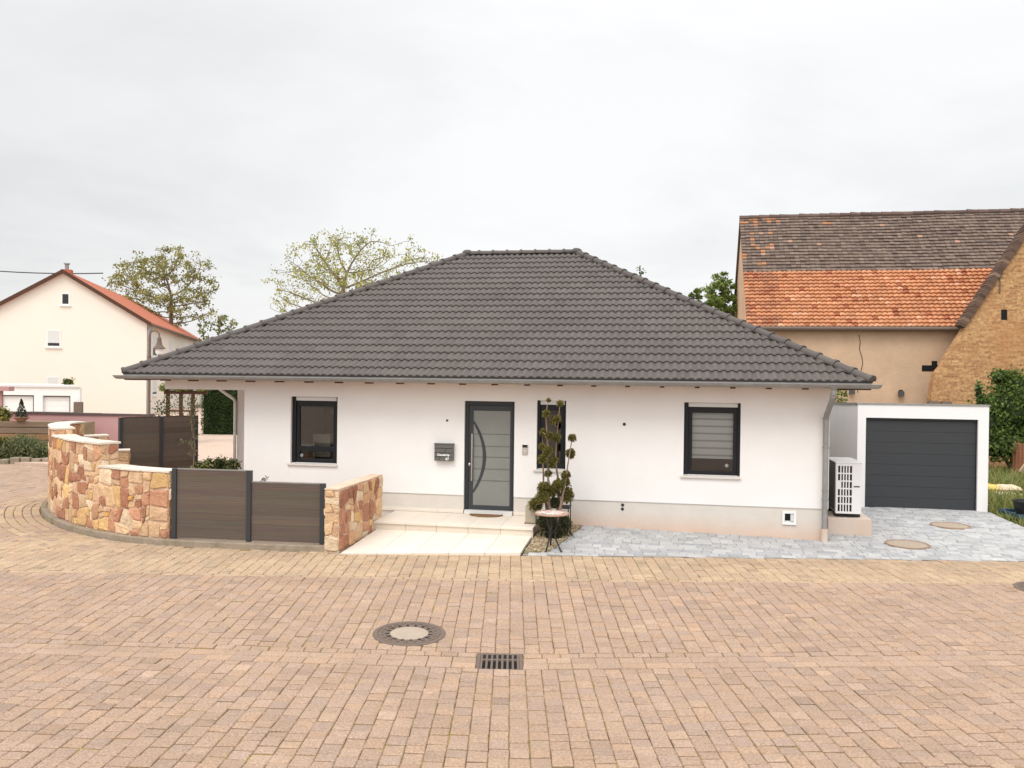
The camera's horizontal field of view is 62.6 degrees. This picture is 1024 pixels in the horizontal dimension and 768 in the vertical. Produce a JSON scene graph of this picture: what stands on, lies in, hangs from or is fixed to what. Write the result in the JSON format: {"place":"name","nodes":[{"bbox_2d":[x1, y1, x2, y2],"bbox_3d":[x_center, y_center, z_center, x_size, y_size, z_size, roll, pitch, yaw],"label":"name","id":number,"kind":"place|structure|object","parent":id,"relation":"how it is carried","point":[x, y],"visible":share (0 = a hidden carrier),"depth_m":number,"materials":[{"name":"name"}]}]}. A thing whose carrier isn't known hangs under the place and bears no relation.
{"place":"outdoors","nodes":[
{"label":"outdoors","id":0,"kind":"place"},
{"bbox_2d":[151,408,203,415],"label":"side street","id":1,"kind":"structure","parent":0,"point":[186,413],"depth_m":66.32,"materials":[{"name":"beige"}]},
{"bbox_2d":[0,383,81,411],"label":"garage row","id":2,"kind":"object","parent":1,"relation":"on","point":[53,397],"visible":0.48,"depth_m":49.84,"materials":[{"name":"white paint"}]},
{"bbox_2d":[3,395,33,411],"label":"garage door","id":3,"kind":"structure","parent":2,"relation":"in","point":[12,401],"depth_m":49.77,"materials":[{"name":"white metal"}]},
{"bbox_2d":[44,396,69,411],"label":"garage door","id":4,"kind":"structure","parent":2,"relation":"in","point":[51,403],"depth_m":50.04,"materials":[{"name":"white metal"}]},
{"bbox_2d":[61,377,75,384],"bbox_3d":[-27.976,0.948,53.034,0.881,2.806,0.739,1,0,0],"label":"roof bush","id":5,"kind":"object","parent":2,"relation":"on","point":[66,381],"visible":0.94,"depth_m":52.83,"materials":[{"name":"green plant"}]},
{"bbox_2d":[0,421,94,442],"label":"raised bed","id":6,"kind":"object","parent":1,"relation":"on","point":[31,428],"visible":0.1,"depth_m":29.32,"materials":[{"name":"brown wood"}]},
{"bbox_2d":[0,406,12,420],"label":"yellow shrub","id":7,"kind":"object","parent":6,"relation":"on","point":[5,415],"visible":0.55,"depth_m":29.70,"materials":[{"name":"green plant"}]},
{"bbox_2d":[12,417,29,420],"bbox_3d":[-17.133,1.232,29.371,0.540,0.140,0.532,1,0,0],"label":"flower pot","id":8,"kind":"object","parent":6,"relation":"on","point":[20,418],"visible":0.96,"depth_m":29.25,"materials":[{"name":"ceramic"}]},
{"bbox_2d":[15,399,28,417],"bbox_3d":[-17.146,0.888,29.377,0.434,0.789,0.436,1,0,0],"label":"dwarf conifer","id":9,"kind":"object","parent":8,"relation":"in","point":[20,405],"visible":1,"depth_m":29.34,"materials":[{"name":"green plant"}]},
{"bbox_2d":[74,402,82,412],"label":"meter box","id":10,"kind":"object","parent":1,"relation":"on","point":[78,407],"visible":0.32,"depth_m":49.77,"materials":[{"name":"metal"}]},
{"bbox_2d":[147,330,165,413],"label":"street lamp","id":11,"kind":"object","parent":1,"relation":"on","point":[158,347],"visible":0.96,"depth_m":44.94,"materials":[{"name":"metal"}]},
{"bbox_2d":[260,228,442,312],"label":"walnut tree","id":12,"kind":"object","parent":1,"relation":"on","point":[343,285],"visible":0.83,"depth_m":59.53,"materials":[{"name":"green plant"}]},
{"bbox_2d":[15,415,512,544],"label":"yard","id":13,"kind":"structure","parent":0,"point":[213,446],"depth_m":32.18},
{"bbox_2d":[0,435,11,458],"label":"lavender","id":14,"kind":"object","parent":13,"relation":"on","point":[2,441],"visible":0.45,"depth_m":28.22,"materials":[{"name":"green plant"}]},
{"bbox_2d":[0,386,13,408],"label":"porch","id":15,"kind":"object","parent":13,"relation":"on","point":[6,388],"visible":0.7,"depth_m":31.02,"materials":[{"name":"pink paint"}]},
{"bbox_2d":[0,457,47,463],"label":"bed edging","id":16,"kind":"object","parent":13,"relation":"on","point":[12,460],"visible":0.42,"depth_m":27.50,"materials":[{"name":"concrete"}]},
{"bbox_2d":[0,433,48,458],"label":"lavender","id":17,"kind":"object","parent":13,"relation":"on","point":[21,445],"visible":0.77,"depth_m":28.03,"materials":[{"name":"green plant"}]},
{"bbox_2d":[9,411,154,440],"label":"garden wall","id":18,"kind":"structure","parent":13,"relation":"on","point":[106,423],"depth_m":32.33,"materials":[{"name":"paint"}]},
{"bbox_2d":[47,421,171,538],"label":"stone wall","id":19,"kind":"structure","parent":13,"relation":"on","point":[98,482],"depth_m":15.67,"materials":[{"name":"stone"}]},
{"bbox_2d":[118,415,197,467],"bbox_3d":[-9.300,1.760,22.206,0.119,1.820,2.168,1,1,40],"label":"privacy fence","id":20,"kind":"object","parent":13,"relation":"on","point":[152,441],"visible":0.65,"depth_m":22.16,"materials":[{"name":"brown wood"}]},
{"bbox_2d":[41,499,324,551],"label":"kerb","id":21,"kind":"structure","parent":13,"relation":"on","point":[47,515],"depth_m":14.71,"materials":[{"name":"concrete"}]},
{"bbox_2d":[164,390,207,415],"bbox_3d":[-13.976,1.495,36.013,1.819,2.435,0.140,1,0,0],"label":"pergola","id":22,"kind":"object","parent":13,"relation":"on","point":[181,393],"visible":0.53,"depth_m":35.95,"materials":[{"name":"brown wood"}]},
{"bbox_2d":[150,383,209,422],"bbox_3d":[-14.230,0.864,36.038,2.621,2.153,1.156,1,0,0],"label":"creeper","id":23,"kind":"object","parent":22,"relation":"attached to","point":[161,388],"visible":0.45,"depth_m":35.88,"materials":[{"name":"green plant"}]},
{"bbox_2d":[178,398,199,467],"bbox_3d":[-6.855,1.512,17.995,0.512,2.436,0.470,1,0,0],"label":"sapling","id":24,"kind":"object","parent":13,"relation":"on","point":[192,430],"visible":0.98,"depth_m":18.01,"materials":[{"name":"green plant"}]},
{"bbox_2d":[189,460,212,468],"bbox_3d":[-6.712,2.199,18.230,0.537,1.127,0.467,1,0,-18],"label":"pale shrub","id":25,"kind":"object","parent":13,"relation":"on","point":[201,465],"visible":0.29,"depth_m":18.11,"materials":[{"name":"green plant"}]},
{"bbox_2d":[202,456,217,468],"bbox_3d":[-6.712,2.171,18.634,0.370,1.178,0.356,0,0,-30],"label":"shrub","id":26,"kind":"object","parent":13,"relation":"on","point":[208,460],"visible":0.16,"depth_m":18.63,"materials":[{"name":"green plant"}]},
{"bbox_2d":[200,390,237,434],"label":"thuja hedge","id":27,"kind":"object","parent":13,"relation":"on","point":[217,411],"visible":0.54,"depth_m":41.13,"materials":[{"name":"green plant"}]},
{"bbox_2d":[211,454,229,468],"bbox_3d":[-6.579,2.167,18.909,0.485,1.189,0.500,1,0,0],"label":"shrub","id":28,"kind":"object","parent":13,"relation":"on","point":[219,462],"visible":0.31,"depth_m":18.81,"materials":[{"name":"green plant"}]},
{"bbox_2d":[222,457,241,469],"bbox_3d":[-6.221,2.188,18.735,0.436,1.160,0.392,0,0,-33],"label":"shrub","id":29,"kind":"object","parent":13,"relation":"on","point":[232,464],"visible":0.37,"depth_m":18.63,"materials":[{"name":"green plant"}]},
{"bbox_2d":[171,468,325,544],"bbox_3d":[-4.625,2.131,14.726,2.823,1.250,0.101,1,0,8],"label":"privacy fence","id":30,"kind":"object","parent":13,"relation":"on","point":[228,504],"visible":1,"depth_m":14.72,"materials":[{"name":"brown wood"}]},
{"bbox_2d":[324,474,382,553],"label":"stone wall","id":31,"kind":"structure","parent":13,"relation":"on","point":[352,510],"depth_m":14.82,"materials":[{"name":"stone"}]},
{"bbox_2d":[374,511,538,542],"bbox_3d":[-1.007,2.763,16.303,3.051,0.300,1.280,1,0,10],"label":"entrance step","id":32,"kind":"object","parent":13,"relation":"on","point":[448,522],"visible":0.74,"depth_m":15.88,"materials":[{"name":"beige stone"}]},
{"bbox_2d":[469,513,502,516],"bbox_3d":[-0.534,2.603,16.662,0.667,0.025,0.300,1,0,10],"label":"doormat","id":33,"kind":"object","parent":32,"relation":"on","point":[483,515],"visible":1,"depth_m":16.64,"materials":[{"name":"brown plant"}]},
{"bbox_2d":[524,504,536,523],"bbox_3d":[0.364,2.464,15.925,0.220,0.335,0.220,1,0,10],"label":"planter","id":34,"kind":"object","parent":32,"relation":"on","point":[530,517],"visible":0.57,"depth_m":15.83,"materials":[{"name":"beige stone"}]},
{"bbox_2d":[112,248,881,541],"bbox_3d":[0.205,-0.290,22.187,15.143,6.550,12.244,1,0,10],"label":"bungalow","id":35,"kind":"object","parent":13,"relation":"on","point":[680,411],"visible":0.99,"depth_m":17.01,"materials":[{"name":"paint"}]},
{"bbox_2d":[287,396,337,466],"bbox_3d":[-4.145,0.985,17.605,1.105,1.440,0.205,1,0,10],"label":"window","id":36,"kind":"structure","parent":35,"relation":"in","point":[297,402],"depth_m":17.66,"materials":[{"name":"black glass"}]},
{"bbox_2d":[434,443,454,460],"bbox_3d":[-1.368,1.373,16.969,0.405,0.352,0.125,1,0,11],"label":"mailbox","id":37,"kind":"object","parent":35,"relation":"attached to","point":[443,451],"visible":1,"depth_m":16.93,"materials":[{"name":"grey metal"}]},
{"bbox_2d":[464,401,514,515],"bbox_3d":[-0.444,1.480,16.975,1.025,2.270,0.260,1,0,10],"label":"door","id":38,"kind":"structure","parent":35,"relation":"in","point":[489,425],"depth_m":16.95,"materials":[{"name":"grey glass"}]},
{"bbox_2d":[522,444,527,454],"bbox_3d":[0.258,1.301,16.716,0.112,0.205,0.031,1,0,11],"label":"doorbell","id":39,"kind":"object","parent":35,"relation":"attached to","point":[524,449],"visible":1,"depth_m":16.71,"materials":[{"name":"metal"}]},
{"bbox_2d":[533,400,565,471],"bbox_3d":[0.765,1.031,16.695,0.650,1.410,0.205,1,0,10],"label":"window","id":40,"kind":"structure","parent":35,"relation":"in","point":[542,404],"depth_m":16.71,"materials":[{"name":"black glass"}]},
{"bbox_2d":[680,402,740,479],"bbox_3d":[3.815,1.080,16.154,1.125,1.445,0.250,1,0,10],"label":"window","id":41,"kind":"structure","parent":35,"relation":"in","point":[711,430],"depth_m":16.23,"materials":[{"name":"grey glass"}]},
{"bbox_2d":[340,529,530,555],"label":"patio","id":42,"kind":"structure","parent":0,"point":[388,542],"depth_m":14.83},
{"bbox_2d":[0,464,1023,767],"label":"street","id":43,"kind":"structure","parent":0,"point":[958,626],"depth_m":9.34,"materials":[{"name":"beige brick"}]},
{"bbox_2d":[372,621,445,646],"bbox_3d":[-1.257,3.061,10.293,0.890,0.079,0.890,1,0,0],"label":"manhole cover","id":44,"kind":"object","parent":43,"relation":"on","point":[410,633],"visible":1,"depth_m":10.25,"materials":[{"name":"metal"}]},
{"bbox_2d":[476,653,522,670],"bbox_3d":[-0.140,3.311,9.424,0.520,0.406,0.550,1,0,0],"label":"drain grate","id":45,"kind":"object","parent":43,"relation":"in","point":[493,661],"visible":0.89,"depth_m":9.46,"materials":[{"name":"metal"}]},
{"bbox_2d":[3,504,1023,767],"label":"street bedding","id":46,"kind":"object","parent":43,"relation":"attached to","point":[475,666],"visible":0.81,"depth_m":8.79,"materials":[{"name":"brown sand"}]},
{"bbox_2d":[1013,581,1023,590],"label":"manhole cover","id":47,"kind":"object","parent":43,"relation":"on","point":[1018,585],"visible":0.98,"depth_m":12.59,"materials":[{"name":"metal"}]},
{"bbox_2d":[0,0,1023,340],"label":"sky","id":48,"kind":"structure","parent":0,"point":[628,134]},
{"bbox_2d":[523,525,582,553],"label":"bed gravel","id":49,"kind":"structure","parent":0,"point":[542,540],"depth_m":15.14,"materials":[{"name":"beige gravel"}]},
{"bbox_2d":[528,398,576,538],"bbox_3d":[0.740,1.600,15.549,0.915,2.725,0.611,1,0,0],"label":"topiary tree","id":50,"kind":"object","parent":49,"relation":"on","point":[546,492],"visible":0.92,"depth_m":15.51,"materials":[{"name":"green plant"}]},
{"bbox_2d":[551,484,571,531],"bbox_3d":[0.896,2.354,16.015,0.440,0.828,0.452,1,0,10],"label":"garden chair","id":51,"kind":"object","parent":49,"relation":"on","point":[568,507],"visible":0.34,"depth_m":15.95,"materials":[{"name":"black metal"}]},
{"bbox_2d":[187,394,1023,561],"bbox_3d":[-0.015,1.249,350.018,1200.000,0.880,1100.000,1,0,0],"label":"ground","id":52,"kind":"structure","parent":0,"point":[200,403],"depth_m":15.96,"materials":[{"name":"beige"}]},
{"bbox_2d":[0,263,202,413],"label":"apartment house","id":53,"kind":"structure","parent":52,"relation":"on","point":[58,327],"depth_m":60.98,"materials":[{"name":"paint"}]},
{"bbox_2d":[0,271,102,273],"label":"power cable","id":54,"kind":"object","parent":53,"relation":"attached to","point":[48,273],"visible":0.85,"depth_m":67.39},
{"bbox_2d":[46,376,59,383],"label":"window","id":55,"kind":"structure","parent":53,"relation":"in","point":[49,379],"depth_m":60.46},
{"bbox_2d":[45,330,61,348],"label":"window","id":56,"kind":"structure","parent":53,"relation":"in","point":[53,337],"depth_m":60.45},
{"bbox_2d":[59,293,70,306],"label":"window","id":57,"kind":"structure","parent":53,"relation":"in","point":[65,297],"depth_m":60.61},
{"bbox_2d":[152,335,157,357],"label":"window","id":58,"kind":"structure","parent":53,"relation":"in","point":[154,338],"depth_m":65.02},
{"bbox_2d":[152,380,157,396],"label":"window","id":59,"kind":"structure","parent":53,"relation":"in","point":[154,382],"depth_m":65.26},
{"bbox_2d":[169,339,172,351],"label":"window","id":60,"kind":"structure","parent":53,"relation":"in","point":[170,341],"depth_m":73.04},
{"bbox_2d":[102,244,221,328],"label":"walnut tree","id":61,"kind":"object","parent":52,"relation":"on","point":[142,272],"visible":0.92,"depth_m":84.28,"materials":[{"name":"green plant"}]},
{"bbox_2d":[197,314,237,341],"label":"tree","id":62,"kind":"object","parent":52,"relation":"on","point":[222,317],"visible":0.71,"depth_m":77.70,"materials":[{"name":"green plant"}]},
{"bbox_2d":[635,265,645,276],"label":"distant tree","id":63,"kind":"object","parent":52,"relation":"on","point":[641,273],"visible":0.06,"depth_m":59.91,"materials":[{"name":"green plant"}]},
{"bbox_2d":[688,270,737,317],"bbox_3d":[9.730,-1.302,40.021,2.659,8.344,2.388,1,1,37],"label":"green tree","id":64,"kind":"object","parent":52,"relation":"on","point":[721,285],"visible":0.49,"depth_m":39.68,"materials":[{"name":"green plant"}]},
{"bbox_2d":[835,390,847,401],"bbox_3d":[10.487,1.538,27.219,0.727,2.931,0.634,1,0,12],"label":"bush","id":65,"kind":"object","parent":52,"relation":"on","point":[843,394],"visible":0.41,"depth_m":27.11,"materials":[{"name":"green plant"}]},
{"bbox_2d":[927,223,1023,467],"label":"brick building","id":66,"kind":"structure","parent":52,"relation":"on","point":[989,324],"depth_m":29.35,"materials":[{"name":"brick"}]},
{"bbox_2d":[523,507,1023,561],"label":"driveway","id":67,"kind":"structure","parent":0,"point":[984,536],"depth_m":15.46,"materials":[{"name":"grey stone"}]},
{"bbox_2d":[535,510,568,551],"bbox_3d":[0.692,2.556,14.639,0.592,0.645,0.592,1,0,0],"label":"garden table","id":68,"kind":"object","parent":67,"relation":"on","point":[552,513],"visible":1,"depth_m":14.52,"materials":[{"name":"stone"}]},
{"bbox_2d":[827,510,871,535],"bbox_3d":[6.674,2.824,16.990,0.800,0.435,1.370,1,0,10],"label":"concrete base","id":69,"kind":"object","parent":67,"relation":"on","point":[860,525],"visible":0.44,"depth_m":16.33,"materials":[{"name":"beige concrete"}]},
{"bbox_2d":[828,457,861,516],"bbox_3d":[6.653,2.060,16.889,0.495,1.092,1.050,1,0,10],"label":"heat pump","id":70,"kind":"object","parent":69,"relation":"on","point":[845,480],"visible":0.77,"depth_m":16.42,"materials":[{"name":"white plastic"}]},
{"bbox_2d":[884,539,930,549],"bbox_3d":[7.264,2.951,15.463,0.770,0.046,0.770,1,0,0],"label":"shaft cover","id":71,"kind":"object","parent":67,"relation":"on","point":[908,544],"visible":1,"depth_m":15.41,"materials":[{"name":"stone"}]},
{"bbox_2d":[930,522,970,529],"bbox_3d":[9.101,2.942,17.472,0.770,0.038,0.770,1,0,0],"label":"shaft cover","id":72,"kind":"object","parent":67,"relation":"on","point":[953,525],"visible":0.99,"depth_m":17.43,"materials":[{"name":"stone"}]},
{"bbox_2d":[734,208,1023,403],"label":"barn","id":73,"kind":"structure","parent":0,"point":[885,298],"depth_m":33.02,"materials":[{"name":"paint"}]},
{"bbox_2d":[898,390,903,395],"bbox_3d":[14.349,0.331,31.036,0.200,0.237,0.219,1,0,11],"label":"floodlight","id":74,"kind":"object","parent":73,"relation":"attached to","point":[900,392],"visible":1,"depth_m":30.97,"materials":[{"name":"black plastic"}]},
{"bbox_2d":[995,514,1019,523],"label":"lawn","id":75,"kind":"structure","parent":0,"point":[1007,517],"depth_m":19.08,"materials":[{"name":"plant"}]},
{"bbox_2d":[829,402,990,511],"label":"garage","id":76,"kind":"structure","parent":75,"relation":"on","point":[923,456],"depth_m":19.69,"materials":[{"name":"plaster"},{"name":"steel"}]},
{"bbox_2d":[865,418,976,510],"bbox_3d":[9.542,1.881,19.698,2.440,2.150,0.070,1,0,10],"label":"door","id":77,"kind":"structure","parent":76,"relation":"in","point":[910,462],"depth_m":19.69,"materials":[{"name":"grey metal"}]},
{"bbox_2d":[927,401,938,403],"bbox_3d":[9.960,0.462,19.903,0.220,0.115,0.200,1,0,11],"label":"roof board","id":78,"kind":"object","parent":76,"relation":"on","point":[932,402],"visible":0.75,"depth_m":19.82,"materials":[{"name":"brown wood"}]},
{"bbox_2d":[940,401,951,403],"bbox_3d":[10.268,0.466,19.903,0.220,0.115,0.200,1,0,10],"label":"roof board","id":79,"kind":"object","parent":76,"relation":"on","point":[945,402],"visible":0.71,"depth_m":19.82,"materials":[{"name":"brown wood"}]},
{"bbox_2d":[967,364,1023,468],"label":"laurel bush","id":80,"kind":"object","parent":75,"relation":"on","point":[1005,400],"visible":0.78,"depth_m":26.18,"materials":[{"name":"green plant"}]},
{"bbox_2d":[988,461,1023,526],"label":"grass","id":81,"kind":"structure","parent":75,"relation":"on","point":[1001,475],"depth_m":20.93,"materials":[{"name":"green plant"}]},
{"bbox_2d":[999,508,1023,518],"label":"blue tray","id":82,"kind":"object","parent":75,"relation":"on","point":[1012,512],"visible":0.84,"depth_m":18.76,"materials":[{"name":"plastic"}]},
{"bbox_2d":[1011,499,1023,514],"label":"black tub","id":83,"kind":"object","parent":82,"relation":"in","point":[1018,504],"visible":0.97,"depth_m":18.56,"materials":[{"name":"plastic"}]},
{"bbox_2d":[1012,441,1023,475],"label":"tree stump","id":84,"kind":"object","parent":75,"relation":"on","point":[1018,460],"visible":0.7,"depth_m":25.49,"materials":[{"name":"brown wood"}]},
{"bbox_3d":[12.643,2.867,21.820,1.049,0.221,0.696,1,0,0],"label":"sack","id":85,"kind":"object","parent":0,"visible":0},
{"bbox_2d":[988,483,998,490],"bbox_3d":[12.366,2.703,21.869,0.600,0.221,0.520,1,0,-14],"label":"sack","id":86,"kind":"object","parent":85,"relation":"on","point":[994,487],"visible":0.34,"depth_m":21.64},
{"bbox_2d":[996,484,1021,492],"bbox_3d":[12.845,2.715,21.819,0.600,0.221,0.520,1,0,8],"label":"sack","id":87,"kind":"object","parent":85,"relation":"on","point":[1008,486],"visible":0.63,"depth_m":21.61,"materials":[{"name":"beige fabric"}]}
]}

